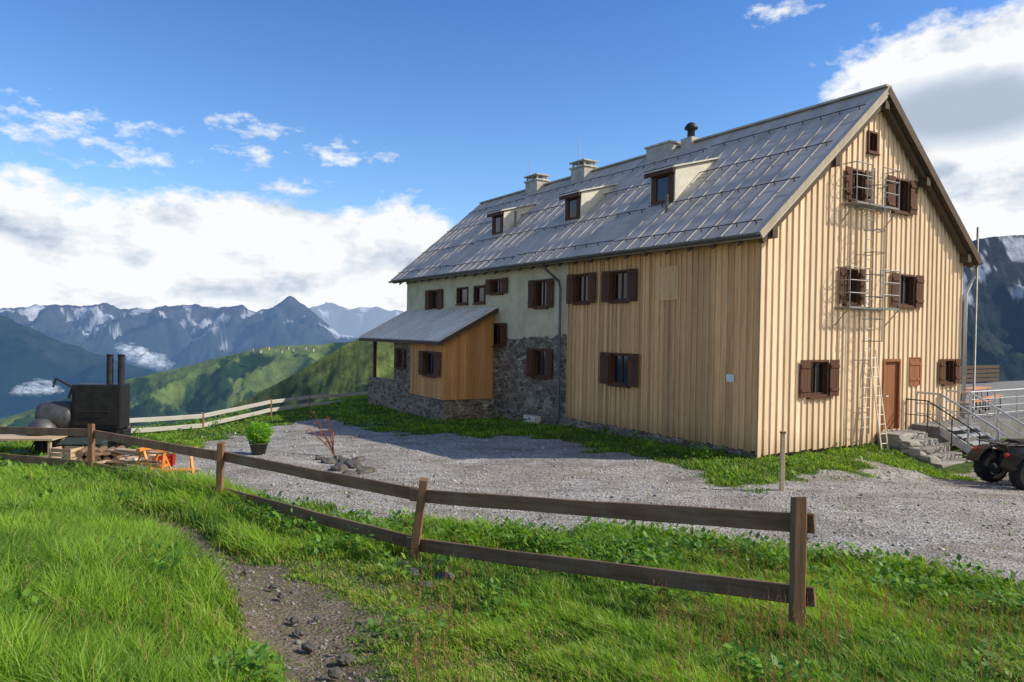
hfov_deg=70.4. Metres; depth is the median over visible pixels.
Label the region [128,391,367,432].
pasture fence
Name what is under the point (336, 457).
rock
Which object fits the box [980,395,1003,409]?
folding bench
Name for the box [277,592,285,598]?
rock
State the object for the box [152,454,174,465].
crate
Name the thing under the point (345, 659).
rock
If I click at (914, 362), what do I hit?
window shutter
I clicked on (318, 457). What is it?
rock
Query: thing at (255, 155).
sky
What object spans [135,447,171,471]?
trestle
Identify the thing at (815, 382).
window
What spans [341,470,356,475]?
rock
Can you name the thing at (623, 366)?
window
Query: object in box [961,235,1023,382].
dark mountain
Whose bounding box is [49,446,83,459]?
crate
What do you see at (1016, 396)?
metal railing
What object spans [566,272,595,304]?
window
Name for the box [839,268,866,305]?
window
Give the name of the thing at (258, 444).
potted plant
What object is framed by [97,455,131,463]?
plank
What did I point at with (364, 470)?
rock
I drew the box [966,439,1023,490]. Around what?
quad bike
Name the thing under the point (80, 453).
firewood log
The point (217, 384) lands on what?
green mountain
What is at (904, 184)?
window
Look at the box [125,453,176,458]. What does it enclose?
plank
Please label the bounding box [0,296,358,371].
blue mountains
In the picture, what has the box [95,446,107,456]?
firewood log
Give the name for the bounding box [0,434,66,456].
work table
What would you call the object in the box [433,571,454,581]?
rock
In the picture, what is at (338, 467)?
rock
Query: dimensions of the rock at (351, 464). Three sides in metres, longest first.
0.598 x 0.427 x 0.310 m
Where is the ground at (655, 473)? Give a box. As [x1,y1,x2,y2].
[3,399,1023,681]
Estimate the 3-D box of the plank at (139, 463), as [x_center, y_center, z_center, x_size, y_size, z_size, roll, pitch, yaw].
[-8.521,2.775,16.446,1.258,0.045,0.148,4,-5,-4]
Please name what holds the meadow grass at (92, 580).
on the ground at (655, 473)
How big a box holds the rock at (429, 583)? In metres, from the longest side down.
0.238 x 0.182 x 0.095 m
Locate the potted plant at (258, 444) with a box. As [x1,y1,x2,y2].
[243,421,273,454]
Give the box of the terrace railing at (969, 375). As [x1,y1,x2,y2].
[960,365,998,383]
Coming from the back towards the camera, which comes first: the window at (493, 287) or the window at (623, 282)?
the window at (493, 287)
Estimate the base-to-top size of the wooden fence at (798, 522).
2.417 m
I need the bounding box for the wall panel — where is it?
[659,266,678,299]
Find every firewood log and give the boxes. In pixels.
[75,446,87,457]
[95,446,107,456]
[95,455,105,461]
[103,455,114,459]
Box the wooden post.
[779,431,785,490]
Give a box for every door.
[74,389,116,424]
[881,359,900,429]
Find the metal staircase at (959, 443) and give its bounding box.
[915,390,1023,453]
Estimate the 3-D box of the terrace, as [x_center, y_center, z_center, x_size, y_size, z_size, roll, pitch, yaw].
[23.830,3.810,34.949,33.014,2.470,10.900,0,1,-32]
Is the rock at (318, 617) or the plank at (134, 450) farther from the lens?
the plank at (134, 450)
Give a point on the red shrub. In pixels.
(331, 442)
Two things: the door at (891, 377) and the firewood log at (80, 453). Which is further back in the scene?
the door at (891, 377)
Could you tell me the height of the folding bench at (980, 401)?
0.481 m
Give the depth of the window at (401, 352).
32.76 m
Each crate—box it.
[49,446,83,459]
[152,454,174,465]
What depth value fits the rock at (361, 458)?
18.52 m
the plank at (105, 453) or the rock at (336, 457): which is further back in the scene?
the rock at (336, 457)
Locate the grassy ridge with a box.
[205,339,393,420]
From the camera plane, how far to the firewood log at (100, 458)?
16.97 m
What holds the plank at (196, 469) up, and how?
on the plank
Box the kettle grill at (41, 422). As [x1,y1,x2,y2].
[26,418,57,453]
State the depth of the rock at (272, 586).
7.29 m
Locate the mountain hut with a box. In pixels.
[359,84,982,457]
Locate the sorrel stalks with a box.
[3,475,1023,681]
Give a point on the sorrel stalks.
(708, 631)
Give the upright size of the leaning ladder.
2.839 m
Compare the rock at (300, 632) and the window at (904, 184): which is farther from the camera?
the window at (904, 184)
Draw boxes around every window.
[394,348,404,369]
[418,350,439,377]
[425,289,442,309]
[455,287,468,305]
[472,285,485,304]
[485,277,506,295]
[492,323,505,347]
[526,348,552,379]
[527,278,552,308]
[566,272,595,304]
[599,352,638,387]
[601,268,636,303]
[800,360,839,398]
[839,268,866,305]
[845,166,870,201]
[866,130,879,155]
[887,175,918,215]
[891,273,924,308]
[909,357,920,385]
[939,359,960,385]
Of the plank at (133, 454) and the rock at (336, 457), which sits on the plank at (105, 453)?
the plank at (133, 454)
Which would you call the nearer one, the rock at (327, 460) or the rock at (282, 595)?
the rock at (282, 595)
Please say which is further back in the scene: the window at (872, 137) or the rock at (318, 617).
the window at (872, 137)
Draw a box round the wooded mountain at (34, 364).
[0,315,156,418]
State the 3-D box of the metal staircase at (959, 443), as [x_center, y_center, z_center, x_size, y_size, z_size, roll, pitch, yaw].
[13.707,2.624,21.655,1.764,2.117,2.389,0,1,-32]
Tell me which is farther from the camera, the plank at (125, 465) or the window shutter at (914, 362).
the window shutter at (914, 362)
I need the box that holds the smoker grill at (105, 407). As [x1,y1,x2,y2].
[35,354,130,453]
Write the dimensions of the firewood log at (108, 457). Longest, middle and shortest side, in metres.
0.563 x 0.150 x 0.149 m
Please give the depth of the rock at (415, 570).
8.53 m
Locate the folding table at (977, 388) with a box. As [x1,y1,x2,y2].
[961,386,991,408]
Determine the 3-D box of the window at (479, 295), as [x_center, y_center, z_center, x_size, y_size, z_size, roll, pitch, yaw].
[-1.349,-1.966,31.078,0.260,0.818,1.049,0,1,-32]
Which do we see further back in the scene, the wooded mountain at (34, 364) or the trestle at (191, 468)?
the wooded mountain at (34, 364)
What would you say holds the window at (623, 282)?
in the mountain hut
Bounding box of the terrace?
[912,381,1023,446]
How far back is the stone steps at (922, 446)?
20.77 m
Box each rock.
[242,568,252,574]
[268,584,276,589]
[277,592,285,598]
[289,616,299,624]
[295,629,304,636]
[301,642,316,652]
[314,614,321,620]
[315,456,324,459]
[321,457,335,463]
[327,666,341,678]
[330,462,348,471]
[333,455,342,460]
[337,457,348,462]
[337,653,354,665]
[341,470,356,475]
[343,459,362,468]
[352,456,365,461]
[355,466,372,474]
[405,567,425,578]
[416,581,432,588]
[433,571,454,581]
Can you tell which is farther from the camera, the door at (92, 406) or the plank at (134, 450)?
the door at (92, 406)
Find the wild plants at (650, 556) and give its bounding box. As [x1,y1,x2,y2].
[0,402,1023,681]
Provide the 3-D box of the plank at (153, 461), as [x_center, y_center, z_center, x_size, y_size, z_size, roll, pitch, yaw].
[-8.781,2.811,16.873,1.428,0.046,0.148,-3,4,17]
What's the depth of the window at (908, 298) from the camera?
22.20 m
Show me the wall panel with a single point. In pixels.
(669, 276)
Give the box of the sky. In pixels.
[0,0,1023,311]
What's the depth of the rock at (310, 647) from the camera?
5.73 m
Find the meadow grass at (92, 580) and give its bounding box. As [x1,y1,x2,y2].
[0,394,1023,681]
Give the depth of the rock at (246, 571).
7.97 m
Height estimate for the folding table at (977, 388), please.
0.761 m
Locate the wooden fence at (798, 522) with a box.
[0,424,816,628]
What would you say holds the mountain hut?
on the ground at (655, 473)
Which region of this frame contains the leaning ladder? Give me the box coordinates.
[868,350,888,449]
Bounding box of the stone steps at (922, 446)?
[877,398,979,467]
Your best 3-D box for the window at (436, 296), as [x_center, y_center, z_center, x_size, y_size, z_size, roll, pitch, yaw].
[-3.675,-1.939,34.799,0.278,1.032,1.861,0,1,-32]
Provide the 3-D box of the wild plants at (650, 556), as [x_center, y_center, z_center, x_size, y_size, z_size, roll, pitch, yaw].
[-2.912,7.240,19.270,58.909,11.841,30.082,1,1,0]
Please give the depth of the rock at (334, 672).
5.05 m
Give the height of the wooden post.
1.540 m
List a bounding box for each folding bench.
[960,400,990,415]
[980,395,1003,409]
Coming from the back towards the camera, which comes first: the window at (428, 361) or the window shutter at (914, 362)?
the window at (428, 361)
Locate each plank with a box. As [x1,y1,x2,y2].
[95,449,156,455]
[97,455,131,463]
[106,461,160,465]
[107,449,155,458]
[108,460,161,463]
[114,448,168,454]
[114,463,137,468]
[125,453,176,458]
[147,468,200,471]
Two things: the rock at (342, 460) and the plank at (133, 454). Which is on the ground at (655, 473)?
the rock at (342, 460)
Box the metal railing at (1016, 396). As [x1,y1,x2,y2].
[970,388,1023,423]
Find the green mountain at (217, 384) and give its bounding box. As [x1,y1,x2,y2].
[0,342,350,441]
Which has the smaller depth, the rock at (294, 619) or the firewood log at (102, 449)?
the rock at (294, 619)
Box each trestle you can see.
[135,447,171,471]
[157,447,197,474]
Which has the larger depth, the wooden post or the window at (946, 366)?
the window at (946, 366)
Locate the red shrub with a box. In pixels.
[306,411,337,454]
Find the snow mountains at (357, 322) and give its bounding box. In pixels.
[309,302,402,337]
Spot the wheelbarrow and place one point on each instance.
(79, 441)
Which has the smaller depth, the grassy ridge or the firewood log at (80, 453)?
the firewood log at (80, 453)
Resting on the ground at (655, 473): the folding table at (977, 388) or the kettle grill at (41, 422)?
the kettle grill at (41, 422)
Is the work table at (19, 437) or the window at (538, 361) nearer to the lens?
the work table at (19, 437)
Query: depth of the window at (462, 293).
32.52 m
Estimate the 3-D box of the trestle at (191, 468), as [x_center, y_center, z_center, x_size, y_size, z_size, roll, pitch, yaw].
[-7.457,2.719,16.178,0.840,0.666,0.598,1,1,-29]
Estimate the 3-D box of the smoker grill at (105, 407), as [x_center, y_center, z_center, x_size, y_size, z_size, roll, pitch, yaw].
[-12.091,1.746,20.426,2.360,2.754,0.900,1,1,-9]
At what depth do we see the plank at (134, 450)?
16.39 m
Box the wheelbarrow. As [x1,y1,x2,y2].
[57,437,107,457]
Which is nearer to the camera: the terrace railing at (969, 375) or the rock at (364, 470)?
the rock at (364, 470)

